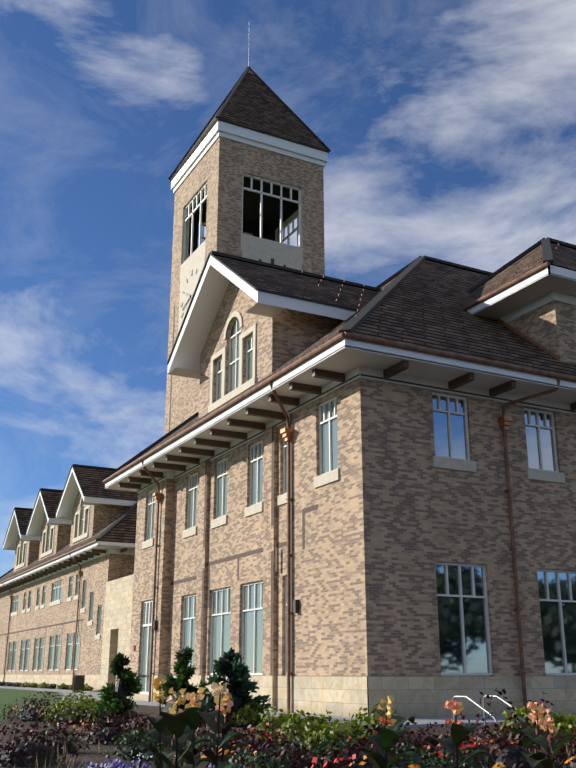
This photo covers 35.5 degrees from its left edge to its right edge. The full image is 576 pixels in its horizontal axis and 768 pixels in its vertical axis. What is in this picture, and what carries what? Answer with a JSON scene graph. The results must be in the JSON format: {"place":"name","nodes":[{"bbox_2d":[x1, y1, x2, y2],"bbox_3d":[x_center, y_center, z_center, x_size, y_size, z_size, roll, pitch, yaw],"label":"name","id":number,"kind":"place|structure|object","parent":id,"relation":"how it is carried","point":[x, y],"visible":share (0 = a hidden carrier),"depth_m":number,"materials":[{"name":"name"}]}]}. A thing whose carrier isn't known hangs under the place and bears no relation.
{"place":"outdoors","nodes":[
{"label":"outdoors","id":0,"kind":"place"},
{"bbox_2d":[0,688,99,720],"bbox_3d":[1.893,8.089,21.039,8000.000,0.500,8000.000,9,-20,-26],"label":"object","id":1,"kind":"structure","parent":0,"point":[7,696],"depth_m":38.33,"materials":[{"name":"green plant"}]},
{"bbox_2d":[72,675,84,692],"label":"trash can","id":2,"kind":"object","parent":1,"relation":"on","point":[78,682],"visible":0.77,"depth_m":50.25,"materials":[{"name":"brown metal"}]},
{"bbox_2d":[0,646,575,767],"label":"plants","id":3,"kind":"object","parent":1,"relation":"on","point":[230,701],"visible":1,"depth_m":14.51,"materials":[{"name":"green plant"}]},
{"bbox_2d":[248,20,249,65],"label":"lightning rod","id":4,"kind":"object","parent":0,"point":[249,40],"visible":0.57,"depth_m":59.29,"materials":[{"name":"silver metal"}]},
{"bbox_2d":[9,70,560,599],"bbox_3d":[-10.122,-4.253,58.938,9.363,31.130,68.950,9,-20,-26],"label":"roof flashing","id":5,"kind":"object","parent":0,"point":[503,424],"visible":0.85,"depth_m":27.81,"materials":[{"name":"metal"}]},
{"bbox_2d":[0,137,575,727],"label":"building","id":6,"kind":"structure","parent":0,"point":[394,519],"depth_m":25.42,"materials":[{"name":"beige brick"}]},
{"bbox_2d":[0,305,317,675],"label":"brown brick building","id":7,"kind":"structure","parent":6,"relation":"attached to","point":[279,545],"depth_m":28.05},
{"bbox_2d":[153,600,298,629],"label":"wall lights","id":8,"kind":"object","parent":6,"relation":"attached to","point":[295,610],"visible":1,"depth_m":24.85},
{"bbox_2d":[180,258,285,317],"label":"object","id":9,"kind":"object","parent":6,"relation":"attached to","point":[189,295],"visible":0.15,"depth_m":52.33,"materials":[{"name":"beige stone"}]},
{"bbox_2d":[10,172,564,639],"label":"stone trim","id":10,"kind":"structure","parent":6,"relation":"attached to","point":[270,250],"depth_m":50.66,"materials":[{"name":"beige stone"}]},
{"bbox_2d":[0,73,575,581],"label":"building tile","id":11,"kind":"object","parent":6,"relation":"on","point":[256,103],"visible":0.27,"depth_m":31.76,"materials":[{"name":"tile"}]},
{"bbox_2d":[0,243,559,581],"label":"snow guards","id":12,"kind":"object","parent":11,"relation":"on","point":[425,343],"visible":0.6,"depth_m":28.27,"materials":[{"name":"metal"}]},
{"bbox_2d":[0,66,575,578],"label":"building hip cap","id":13,"kind":"object","parent":11,"relation":"on","point":[362,314],"visible":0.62,"depth_m":35.56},
{"bbox_2d":[538,699,545,705],"bbox_3d":[5.246,6.971,18.465,0.162,0.950,0.050,-3,-18,9],"label":"flower","id":14,"kind":"object","parent":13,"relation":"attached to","point":[540,702],"visible":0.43,"depth_m":18.58,"materials":[{"name":"plant"}]},
{"bbox_2d":[0,261,575,712],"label":"gutter","id":15,"kind":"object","parent":6,"relation":"attached to","point":[376,341],"visible":0.81,"depth_m":25.45,"materials":[{"name":"brown metal"}]},
{"bbox_2d":[0,360,575,592],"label":"eave brackets","id":16,"kind":"object","parent":6,"relation":"attached to","point":[397,368],"visible":0.92,"depth_m":28.75,"materials":[{"name":"wood"}]},
{"bbox_2d":[1,273,575,586],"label":"building soffit","id":17,"kind":"structure","parent":6,"relation":"attached to","point":[345,360],"depth_m":26.35,"materials":[{"name":"white paint"}]},
{"bbox_2d":[8,173,575,693],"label":"building frame","id":18,"kind":"object","parent":6,"relation":"attached to","point":[224,461],"visible":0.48,"depth_m":30.35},
{"bbox_2d":[0,120,575,594],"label":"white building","id":19,"kind":"structure","parent":0,"point":[202,312],"depth_m":32.58,"materials":[{"name":"white paint"}]},
{"bbox_2d":[0,686,575,767],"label":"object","id":20,"kind":"object","parent":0,"point":[93,755],"depth_m":18.87,"materials":[{"name":"plant"}]},
{"bbox_2d":[0,0,575,576],"label":"sky","id":21,"kind":"structure","parent":0,"point":[448,127],"materials":[{"name":"blue"}]},
{"bbox_2d":[452,695,528,733],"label":"handrails","id":22,"kind":"object","parent":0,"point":[483,707],"visible":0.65,"depth_m":18.55,"materials":[{"name":"silver metal"}]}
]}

